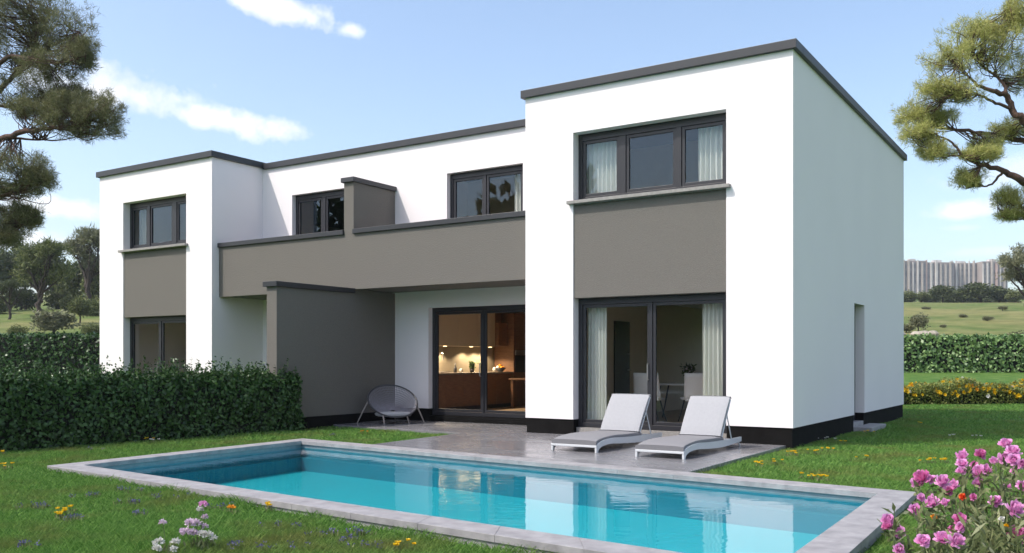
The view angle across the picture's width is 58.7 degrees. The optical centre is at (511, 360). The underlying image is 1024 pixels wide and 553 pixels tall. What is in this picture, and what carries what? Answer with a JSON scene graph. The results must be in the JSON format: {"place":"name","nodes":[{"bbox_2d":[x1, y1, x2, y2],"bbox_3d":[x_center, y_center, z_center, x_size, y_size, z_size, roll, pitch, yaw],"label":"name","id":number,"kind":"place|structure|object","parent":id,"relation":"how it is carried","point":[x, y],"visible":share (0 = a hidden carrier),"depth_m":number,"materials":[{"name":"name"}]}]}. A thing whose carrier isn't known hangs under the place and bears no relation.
{"place":"outdoors","nodes":[
{"label":"outdoors","id":0,"kind":"place"},
{"bbox_2d":[0,402,1023,552],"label":"grass","id":1,"kind":"structure","parent":0,"point":[105,532],"depth_m":9.99,"materials":[{"name":"green plant"}]},
{"bbox_2d":[0,294,1023,552],"bbox_3d":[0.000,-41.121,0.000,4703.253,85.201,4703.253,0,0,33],"label":"ground","id":2,"kind":"structure","parent":0,"point":[1010,320],"depth_m":91.01,"materials":[{"name":"plant"}]},
{"bbox_2d":[0,250,9,284],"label":"broadleaf tree","id":3,"kind":"object","parent":2,"relation":"on","point":[3,270],"visible":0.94,"depth_m":135.61,"materials":[{"name":"green plant"}]},
{"bbox_2d":[0,295,14,313],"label":"bush","id":4,"kind":"object","parent":2,"relation":"on","point":[3,305],"visible":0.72,"depth_m":127.90,"materials":[{"name":"green plant"}]},
{"bbox_2d":[0,246,21,308],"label":"broadleaf tree","id":5,"kind":"object","parent":2,"relation":"on","point":[7,256],"visible":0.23,"depth_m":139.67,"materials":[{"name":"green plant"}]},
{"bbox_2d":[0,277,30,319],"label":"umbrella pine","id":6,"kind":"object","parent":2,"relation":"on","point":[8,289],"visible":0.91,"depth_m":111.94,"materials":[{"name":"green plant"}]},
{"bbox_2d":[6,323,29,336],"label":"meadow shrub","id":7,"kind":"object","parent":2,"relation":"on","point":[17,329],"visible":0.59,"depth_m":81.77,"materials":[{"name":"green plant"}]},
{"bbox_2d":[8,286,37,309],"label":"bush","id":8,"kind":"object","parent":2,"relation":"on","point":[29,302],"visible":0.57,"depth_m":141.72,"materials":[{"name":"green plant"}]},
{"bbox_2d":[9,242,38,309],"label":"broadleaf tree","id":9,"kind":"object","parent":2,"relation":"on","point":[14,251],"visible":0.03,"depth_m":148.42,"materials":[{"name":"green plant"}]},
{"bbox_2d":[15,539,41,548],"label":"purple flowers","id":10,"kind":"object","parent":2,"relation":"on","point":[22,542],"visible":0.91,"depth_m":7.09,"materials":[{"name":"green plant"}]},
{"bbox_2d":[15,501,48,509],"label":"purple flowers","id":11,"kind":"object","parent":2,"relation":"on","point":[38,506],"visible":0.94,"depth_m":8.85,"materials":[{"name":"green plant"}]},
{"bbox_2d":[6,235,79,325],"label":"umbrella pine","id":12,"kind":"object","parent":2,"relation":"on","point":[46,250],"visible":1,"depth_m":99.56,"materials":[{"name":"green plant"}]},
{"bbox_2d":[0,331,99,374],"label":"garden hedge","id":13,"kind":"object","parent":2,"relation":"on","point":[63,349],"visible":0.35,"depth_m":50.33,"materials":[{"name":"green plant"}]},
{"bbox_2d":[34,256,68,308],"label":"broadleaf tree","id":14,"kind":"object","parent":2,"relation":"on","point":[51,288],"visible":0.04,"depth_m":149.80,"materials":[{"name":"green plant"}]},
{"bbox_2d":[42,288,65,309],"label":"bush","id":15,"kind":"object","parent":2,"relation":"on","point":[54,297],"visible":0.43,"depth_m":140.60,"materials":[{"name":"green plant"}]},
{"bbox_2d":[29,306,79,332],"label":"meadow shrub","id":16,"kind":"object","parent":2,"relation":"on","point":[45,321],"visible":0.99,"depth_m":84.23,"materials":[{"name":"green plant"}]},
{"bbox_2d":[54,509,71,519],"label":"yellow flowers","id":17,"kind":"object","parent":2,"relation":"on","point":[60,513],"visible":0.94,"depth_m":8.31,"materials":[{"name":"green plant"}]},
{"bbox_2d":[51,505,76,512],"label":"yellow flowers","id":18,"kind":"object","parent":2,"relation":"on","point":[57,508],"visible":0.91,"depth_m":8.58,"materials":[{"name":"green plant"}]},
{"bbox_2d":[0,0,130,252],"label":"foreground pine","id":19,"kind":"object","parent":2,"relation":"on","point":[57,107],"visible":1,"depth_m":28.54,"materials":[{"name":"green plant"}]},
{"bbox_2d":[52,257,78,296],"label":"broadleaf tree","id":20,"kind":"object","parent":2,"relation":"on","point":[60,288],"visible":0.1,"depth_m":139.19,"materials":[{"name":"green plant"}]},
{"bbox_2d":[58,294,83,312],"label":"bush","id":21,"kind":"object","parent":2,"relation":"on","point":[64,301],"visible":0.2,"depth_m":132.82,"materials":[{"name":"green plant"}]},
{"bbox_2d":[62,513,83,521],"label":"purple flowers","id":22,"kind":"object","parent":2,"relation":"on","point":[70,517],"visible":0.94,"depth_m":8.20,"materials":[{"name":"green plant"}]},
{"bbox_2d":[63,261,85,297],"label":"broadleaf tree","id":23,"kind":"object","parent":2,"relation":"on","point":[73,286],"visible":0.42,"depth_m":130.60,"materials":[{"name":"green plant"}]},
{"bbox_2d":[66,293,93,322],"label":"broadleaf tree","id":24,"kind":"object","parent":2,"relation":"on","point":[80,305],"visible":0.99,"depth_m":105.61,"materials":[{"name":"green plant"}]},
{"bbox_2d":[61,221,99,300],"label":"umbrella pine","id":25,"kind":"object","parent":2,"relation":"on","point":[85,242],"visible":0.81,"depth_m":124.36,"materials":[{"name":"green plant"}]},
{"bbox_2d":[69,491,100,497],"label":"purple flowers","id":26,"kind":"object","parent":2,"relation":"on","point":[91,493],"visible":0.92,"depth_m":9.51,"materials":[{"name":"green plant"}]},
{"bbox_2d":[79,273,99,301],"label":"broadleaf tree","id":27,"kind":"object","parent":2,"relation":"on","point":[95,287],"visible":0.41,"depth_m":126.52,"materials":[{"name":"green plant"}]},
{"bbox_2d":[79,321,99,333],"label":"meadow shrub","id":28,"kind":"object","parent":2,"relation":"on","point":[91,328],"visible":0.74,"depth_m":83.61,"materials":[{"name":"green plant"}]},
{"bbox_2d":[86,295,99,315],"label":"bush","id":29,"kind":"object","parent":2,"relation":"on","point":[96,308],"visible":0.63,"depth_m":121.24,"materials":[{"name":"green plant"}]},
{"bbox_2d":[113,497,139,505],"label":"purple flowers","id":30,"kind":"object","parent":2,"relation":"on","point":[132,501],"visible":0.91,"depth_m":9.06,"materials":[{"name":"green plant"}]},
{"bbox_2d":[116,485,143,492],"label":"purple flowers","id":31,"kind":"object","parent":2,"relation":"on","point":[122,488],"visible":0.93,"depth_m":9.85,"materials":[{"name":"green plant"}]},
{"bbox_2d":[132,508,148,515],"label":"purple flowers","id":32,"kind":"object","parent":2,"relation":"on","point":[143,513],"visible":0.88,"depth_m":8.41,"materials":[{"name":"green plant"}]},
{"bbox_2d":[0,355,306,451],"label":"garden hedge","id":33,"kind":"object","parent":2,"relation":"on","point":[47,410],"visible":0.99,"depth_m":15.78,"materials":[{"name":"green plant"}]},
{"bbox_2d":[151,518,186,552],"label":"clover flowers","id":34,"kind":"object","parent":2,"relation":"on","point":[157,546],"visible":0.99,"depth_m":6.83,"materials":[{"name":"white plant"}]},
{"bbox_2d":[179,500,208,550],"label":"clover flowers","id":35,"kind":"object","parent":2,"relation":"on","point":[192,522],"visible":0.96,"depth_m":7.02,"materials":[{"name":"pink plant"}]},
{"bbox_2d":[191,523,219,551],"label":"clover flowers","id":36,"kind":"object","parent":2,"relation":"on","point":[204,534],"visible":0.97,"depth_m":7.00,"materials":[{"name":"white plant"}]},
{"bbox_2d":[204,501,235,509],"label":"purple flowers","id":37,"kind":"object","parent":2,"relation":"on","point":[222,505],"visible":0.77,"depth_m":8.82,"materials":[{"name":"green plant"}]},
{"bbox_2d":[222,504,239,513],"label":"orange flowers","id":38,"kind":"object","parent":2,"relation":"on","point":[230,507],"visible":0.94,"depth_m":8.60,"materials":[{"name":"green plant"}]},
{"bbox_2d":[226,540,242,550],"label":"purple flowers","id":39,"kind":"object","parent":2,"relation":"on","point":[232,542],"visible":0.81,"depth_m":7.04,"materials":[{"name":"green plant"}]},
{"bbox_2d":[263,501,272,511],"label":"yellow flowers","id":40,"kind":"object","parent":2,"relation":"on","point":[268,504],"visible":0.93,"depth_m":8.71,"materials":[{"name":"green plant"}]},
{"bbox_2d":[259,519,305,527],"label":"purple flowers","id":41,"kind":"object","parent":2,"relation":"on","point":[275,523],"visible":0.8,"depth_m":7.87,"materials":[{"name":"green plant"}]},
{"bbox_2d":[255,540,311,550],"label":"purple flowers","id":42,"kind":"object","parent":2,"relation":"on","point":[262,545],"visible":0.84,"depth_m":7.02,"materials":[{"name":"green plant"}]},
{"bbox_2d":[304,528,338,537],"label":"purple flowers","id":43,"kind":"object","parent":2,"relation":"on","point":[328,531],"visible":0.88,"depth_m":7.55,"materials":[{"name":"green plant"}]},
{"bbox_2d":[337,534,358,544],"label":"purple flowers","id":44,"kind":"object","parent":2,"relation":"on","point":[349,537],"visible":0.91,"depth_m":7.32,"materials":[{"name":"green plant"}]},
{"bbox_2d":[345,526,376,535],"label":"purple flowers","id":45,"kind":"object","parent":2,"relation":"on","point":[359,531],"visible":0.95,"depth_m":7.57,"materials":[{"name":"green plant"}]},
{"bbox_2d":[343,540,384,549],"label":"purple flowers","id":46,"kind":"object","parent":2,"relation":"on","point":[371,544],"visible":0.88,"depth_m":7.07,"materials":[{"name":"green plant"}]},
{"bbox_2d":[392,538,415,551],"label":"yellow flowers","id":47,"kind":"object","parent":2,"relation":"on","point":[398,542],"visible":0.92,"depth_m":6.98,"materials":[{"name":"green plant"}]},
{"bbox_2d":[47,438,916,552],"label":"swimming pool","id":48,"kind":"structure","parent":2,"relation":"in","point":[553,506],"depth_m":10.65,"materials":[{"name":"liquid"}]},
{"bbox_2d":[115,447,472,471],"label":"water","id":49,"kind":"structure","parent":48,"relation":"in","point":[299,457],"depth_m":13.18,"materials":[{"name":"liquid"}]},
{"bbox_2d":[96,38,906,448],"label":"semi detached house","id":50,"kind":"structure","parent":2,"relation":"on","point":[342,280],"depth_m":18.57,"materials":[{"name":"white paint"}]},
{"bbox_2d":[139,210,145,244],"bbox_3d":[-9.766,-3.625,24.233,0.520,1.550,0.108,0,0,33],"label":"curtain","id":51,"kind":"object","parent":50,"relation":"hanging from","point":[142,239],"visible":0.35,"depth_m":24.26,"materials":[{"name":"beige fabric"}]},
{"bbox_2d":[130,196,185,248],"bbox_3d":[-9.072,-3.555,23.563,2.590,1.250,0.078,0,0,33],"label":"window","id":52,"kind":"structure","parent":50,"relation":"in","point":[175,202],"depth_m":23.74,"materials":[{"name":"black glass"}]},
{"bbox_2d":[130,316,185,372],"bbox_3d":[-9.072,0.035,23.563,2.590,2.360,0.078,0,0,33],"label":"sliding door","id":53,"kind":"structure","parent":50,"relation":"in","point":[161,321],"depth_m":23.55,"materials":[{"name":"black metal"}]},
{"bbox_2d":[296,189,343,234],"bbox_3d":[-4.621,-3.410,22.485,1.970,1.520,0.078,0,0,33],"label":"window","id":54,"kind":"structure","parent":50,"relation":"in","point":[324,197],"depth_m":22.48,"materials":[{"name":"black metal"}]},
{"bbox_2d":[439,310,494,347],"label":"wall cabinets","id":55,"kind":"object","parent":50,"relation":"attached to","point":[462,330],"depth_m":22.73,"materials":[{"name":"brown"}]},
{"bbox_2d":[439,346,513,408],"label":"kitchen cabinets","id":56,"kind":"object","parent":50,"relation":"on","point":[457,390],"visible":0.61,"depth_m":22.84,"materials":[{"name":"wood"}]},
{"bbox_2d":[469,361,478,371],"bbox_3d":[-0.998,0.137,22.944,0.232,0.294,0.247,0,0,33],"label":"potted herb","id":57,"kind":"object","parent":56,"relation":"on","point":[471,366],"visible":0.96,"depth_m":22.89,"materials":[{"name":"plant"}]},
{"bbox_2d":[496,364,505,371],"bbox_3d":[-0.312,0.181,24.008,0.340,0.205,0.335,0,0,33],"label":"fruit bowl","id":58,"kind":"object","parent":56,"relation":"on","point":[500,368],"visible":0.98,"depth_m":23.93,"materials":[{"name":"food"}]},
{"bbox_2d":[432,304,524,417],"bbox_3d":[-0.522,0.008,19.847,3.020,2.415,0.078,0,0,33],"label":"sliding door","id":59,"kind":"structure","parent":50,"relation":"in","point":[483,310],"depth_m":19.93,"materials":[{"name":"black metal"}]},
{"bbox_2d":[450,164,522,217],"bbox_3d":[-0.524,-3.410,19.825,2.000,1.520,0.078,0,0,33],"label":"window","id":60,"kind":"structure","parent":50,"relation":"in","point":[485,175],"depth_m":19.83,"materials":[{"name":"black metal"}]},
{"bbox_2d":[495,313,507,345],"bbox_3d":[-0.426,-0.875,24.154,0.450,0.950,0.440,0,0,33],"label":"cooker hood","id":61,"kind":"object","parent":50,"relation":"attached to","point":[501,334],"visible":0.4,"depth_m":24.01,"materials":[{"name":"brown wood"}]},
{"bbox_2d":[494,313,524,405],"bbox_3d":[0.129,-0.031,24.819,0.655,2.478,1.200,0,0,33],"label":"tall oven cabinet","id":62,"kind":"object","parent":50,"relation":"on","point":[510,357],"visible":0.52,"depth_m":24.32,"materials":[{"name":"brown wood"}]},
{"bbox_2d":[509,378,524,407],"bbox_3d":[0.668,0.828,23.515,1.220,0.760,0.900,0,0,33],"label":"kitchen table","id":63,"kind":"object","parent":50,"relation":"on","point":[512,392],"visible":0.26,"depth_m":23.45,"materials":[{"name":"brown wood"}]},
{"bbox_2d":[515,174,520,210],"bbox_3d":[0.270,-3.450,19.576,0.521,1.800,0.117,0,0,33],"label":"curtain","id":64,"kind":"object","parent":50,"relation":"hanging from","point":[517,192],"visible":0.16,"depth_m":19.66,"materials":[{"name":"fabric"}]},
{"bbox_2d":[587,298,606,419],"bbox_3d":[1.578,-0.040,16.869,0.427,2.460,0.109,0,0,33],"label":"curtain","id":65,"kind":"object","parent":50,"relation":"hanging from","point":[597,362],"visible":0.84,"depth_m":16.86,"materials":[{"name":"fabric"}]},
{"bbox_2d":[587,141,616,193],"bbox_3d":[1.705,-3.625,16.784,0.765,1.550,0.115,0,0,33],"label":"curtain","id":66,"kind":"object","parent":50,"relation":"hanging from","point":[601,167],"visible":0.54,"depth_m":16.81,"materials":[{"name":"fabric"}]},
{"bbox_2d":[614,321,630,393],"bbox_3d":[2.445,0.169,19.940,0.111,2.078,0.740,0,0,33],"label":"interior door","id":67,"kind":"structure","parent":50,"relation":"in","point":[622,369],"depth_m":19.96,"materials":[{"name":"metal"}]},
{"bbox_2d":[633,373,666,421],"bbox_3d":[2.733,0.720,18.076,0.570,0.984,0.635,0,0,27],"label":"dining chair","id":68,"kind":"object","parent":50,"relation":"on","point":[639,383],"visible":0.42,"depth_m":17.88,"materials":[{"name":"fabric"}]},
{"bbox_2d":[578,113,725,199],"bbox_3d":[2.464,-3.555,16.072,2.900,1.250,0.078,0,0,33],"label":"window","id":69,"kind":"structure","parent":50,"relation":"in","point":[623,136],"depth_m":16.08,"materials":[{"name":"black metal"}]},
{"bbox_2d":[578,293,726,432],"bbox_3d":[2.464,0.035,16.072,2.900,2.360,0.078,0,0,33],"label":"sliding door","id":70,"kind":"structure","parent":50,"relation":"in","point":[651,302],"depth_m":16.04,"materials":[{"name":"black metal"}]},
{"bbox_2d":[659,383,683,417],"bbox_3d":[3.590,0.837,18.815,1.900,0.748,1.000,0,0,29],"label":"dining table","id":71,"kind":"object","parent":50,"relation":"on","point":[661,384],"visible":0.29,"depth_m":18.75,"materials":[{"name":"wood"}]},
{"bbox_2d":[680,362,696,375],"bbox_3d":[3.613,0.239,18.562,0.346,0.445,0.349,0,0,33],"label":"flower vase","id":72,"kind":"object","parent":71,"relation":"on","point":[689,368],"visible":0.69,"depth_m":18.52,"materials":[{"name":"green ceramic"}]},
{"bbox_2d":[678,372,702,421],"bbox_3d":[3.683,0.720,18.322,0.570,0.984,0.635,0,0,28],"label":"dining chair","id":73,"kind":"object","parent":50,"relation":"on","point":[681,398],"visible":0.16,"depth_m":18.20,"materials":[{"name":"metal"}]},
{"bbox_2d":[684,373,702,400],"bbox_3d":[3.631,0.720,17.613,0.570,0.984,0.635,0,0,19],"label":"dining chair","id":74,"kind":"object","parent":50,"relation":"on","point":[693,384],"visible":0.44,"depth_m":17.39,"materials":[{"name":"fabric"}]},
{"bbox_2d":[698,125,721,180],"bbox_3d":[3.503,-3.625,15.616,0.660,1.550,0.116,0,0,33],"label":"curtain","id":75,"kind":"object","parent":50,"relation":"hanging from","point":[710,151],"visible":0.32,"depth_m":15.67,"materials":[{"name":"fabric"}]},
{"bbox_2d":[702,300,721,395],"bbox_3d":[3.529,-0.040,15.600,0.560,2.460,0.116,0,0,33],"label":"curtain","id":76,"kind":"object","parent":50,"relation":"hanging from","point":[712,346],"visible":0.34,"depth_m":15.65,"materials":[{"name":"fabric"}]},
{"bbox_2d":[853,306,854,420],"bbox_3d":[6.866,0.040,18.559,0.055,2.380,0.920,0,0,33],"label":"side door","id":77,"kind":"structure","parent":50,"relation":"in","point":[854,306],"depth_m":18.88,"materials":[{"name":"metal"}]},
{"bbox_2d":[799,472,819,479],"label":"yellow flowers","id":78,"kind":"object","parent":2,"relation":"on","point":[812,477],"visible":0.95,"depth_m":10.82,"materials":[{"name":"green plant"}]},
{"bbox_2d":[816,474,829,481],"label":"yellow flowers","id":79,"kind":"object","parent":2,"relation":"on","point":[827,479],"visible":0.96,"depth_m":10.68,"materials":[{"name":"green plant"}]},
{"bbox_2d":[904,323,915,331],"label":"meadow shrub","id":80,"kind":"object","parent":2,"relation":"on","point":[907,327],"visible":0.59,"depth_m":89.61,"materials":[{"name":"green plant"}]},
{"bbox_2d":[904,290,917,301],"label":"broadleaf tree","id":81,"kind":"object","parent":2,"relation":"on","point":[910,296],"visible":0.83,"depth_m":248.79,"materials":[{"name":"green plant"}]},
{"bbox_2d":[904,259,925,292],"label":"tower block","id":82,"kind":"structure","parent":2,"relation":"on","point":[914,275],"depth_m":896.34,"materials":[{"name":"white concrete"}]},
{"bbox_2d":[906,312,930,330],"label":"meadow shrub","id":83,"kind":"object","parent":2,"relation":"on","point":[922,320],"visible":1,"depth_m":87.59,"materials":[{"name":"green plant"}]},
{"bbox_2d":[904,330,938,335],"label":"rock outcrop","id":84,"kind":"object","parent":2,"relation":"on","point":[935,333],"visible":0.41,"depth_m":84.63,"materials":[{"name":"stone"}]},
{"bbox_2d":[916,290,931,301],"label":"broadleaf tree","id":85,"kind":"object","parent":2,"relation":"on","point":[923,297],"visible":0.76,"depth_m":254.01,"materials":[{"name":"green plant"}]},
{"bbox_2d":[918,297,941,302],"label":"bush","id":86,"kind":"object","parent":2,"relation":"on","point":[935,300],"visible":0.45,"depth_m":260.09,"materials":[{"name":"green plant"}]},
{"bbox_2d":[925,260,953,291],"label":"tower block","id":87,"kind":"structure","parent":2,"relation":"on","point":[939,272],"depth_m":897.80,"materials":[{"name":"white concrete"}]},
{"bbox_2d":[928,285,956,302],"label":"broadleaf tree","id":88,"kind":"object","parent":2,"relation":"on","point":[939,291],"visible":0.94,"depth_m":243.34,"materials":[{"name":"green plant"}]},
{"bbox_2d":[940,297,958,302],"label":"bush","id":89,"kind":"object","parent":2,"relation":"on","point":[950,301],"visible":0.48,"depth_m":256.80,"materials":[{"name":"green plant"}]},
{"bbox_2d":[877,438,1023,552],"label":"pink flower bush","id":90,"kind":"object","parent":2,"relation":"on","point":[952,538],"visible":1,"depth_m":5.62,"materials":[{"name":"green plant"}]},
{"bbox_2d":[887,0,1023,223],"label":"foreground pine","id":91,"kind":"object","parent":2,"relation":"on","point":[986,146],"visible":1,"depth_m":26.79,"materials":[{"name":"green plant"}]},
{"bbox_2d":[948,288,968,302],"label":"broadleaf tree","id":92,"kind":"object","parent":2,"relation":"on","point":[956,296],"visible":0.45,"depth_m":240.54,"materials":[{"name":"green plant"}]},
{"bbox_2d":[904,332,1023,372],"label":"garden hedge","id":93,"kind":"object","parent":2,"relation":"on","point":[973,353],"visible":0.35,"depth_m":52.29,"materials":[{"name":"green plant"}]},
{"bbox_2d":[904,376,1023,404],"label":"flower bed","id":94,"kind":"object","parent":2,"relation":"on","point":[974,392],"visible":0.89,"depth_m":29.31,"materials":[{"name":"yellow plant"}]},
{"bbox_2d":[952,261,976,289],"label":"tower block","id":95,"kind":"structure","parent":2,"relation":"on","point":[965,273],"depth_m":905.05,"materials":[{"name":"white concrete"}]},
{"bbox_2d":[960,296,988,302],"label":"bush","id":96,"kind":"object","parent":2,"relation":"on","point":[977,300],"visible":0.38,"depth_m":252.68,"materials":[{"name":"green plant"}]},
{"bbox_2d":[954,282,1004,302],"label":"broadleaf tree","id":97,"kind":"object","parent":2,"relation":"on","point":[980,290],"visible":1,"depth_m":233.62,"materials":[{"name":"green plant"}]},
{"bbox_2d":[982,316,994,320],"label":"meadow shrub","id":98,"kind":"object","parent":2,"relation":"on","point":[987,318],"visible":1,"depth_m":111.70,"materials":[{"name":"green plant"}]},
{"bbox_2d":[977,259,1007,287],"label":"tower block","id":99,"kind":"structure","parent":2,"relation":"on","point":[988,269],"depth_m":894.72,"materials":[{"name":"white concrete"}]},
{"bbox_2d":[987,286,1010,302],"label":"broadleaf tree","id":100,"kind":"object","parent":2,"relation":"on","point":[1005,289],"visible":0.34,"depth_m":239.00,"materials":[{"name":"green plant"}]},
{"bbox_2d":[995,300,1021,302],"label":"bush","id":101,"kind":"object","parent":2,"relation":"on","point":[1003,301],"visible":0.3,"depth_m":248.29,"materials":[{"name":"green plant"}]},
{"bbox_2d":[995,242,1023,295],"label":"umbrella pine","id":102,"kind":"object","parent":2,"relation":"on","point":[1014,262],"visible":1,"depth_m":114.53,"materials":[{"name":"green plant"}]},
{"bbox_2d":[1004,287,1023,302],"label":"broadleaf tree","id":103,"kind":"object","parent":2,"relation":"on","point":[1014,296],"visible":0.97,"depth_m":231.40,"materials":[{"name":"green plant"}]},
{"bbox_2d":[0,0,1023,293],"label":"sky","id":104,"kind":"structure","parent":0,"point":[266,81],"materials":[{"name":"blue"}]},
{"bbox_2d":[333,419,785,472],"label":"terrace","id":105,"kind":"structure","parent":0,"point":[502,439],"depth_m":14.21,"materials":[{"name":"concrete"}]},
{"bbox_2d":[357,384,424,424],"bbox_3d":[-2.628,0.932,19.688,1.207,0.845,0.877,0,0,32],"label":"patio chair","id":106,"kind":"object","parent":105,"relation":"on","point":[384,410],"visible":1,"depth_m":19.72,"materials":[{"name":"metal"}]},
{"bbox_2d":[551,393,661,452],"bbox_3d":[1.565,0.953,14.569,0.772,0.815,2.429,0,0,33],"label":"sun lounger","id":107,"kind":"object","parent":105,"relation":"on","point":[623,418],"visible":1,"depth_m":14.82,"materials":[{"name":"fabric"}]},
{"bbox_2d":[635,395,741,459],"bbox_3d":[2.695,0.953,13.656,0.732,0.815,2.429,0,0,32],"label":"sun lounger","id":108,"kind":"object","parent":105,"relation":"on","point":[704,422],"visible":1,"depth_m":13.92,"materials":[{"name":"fabric"}]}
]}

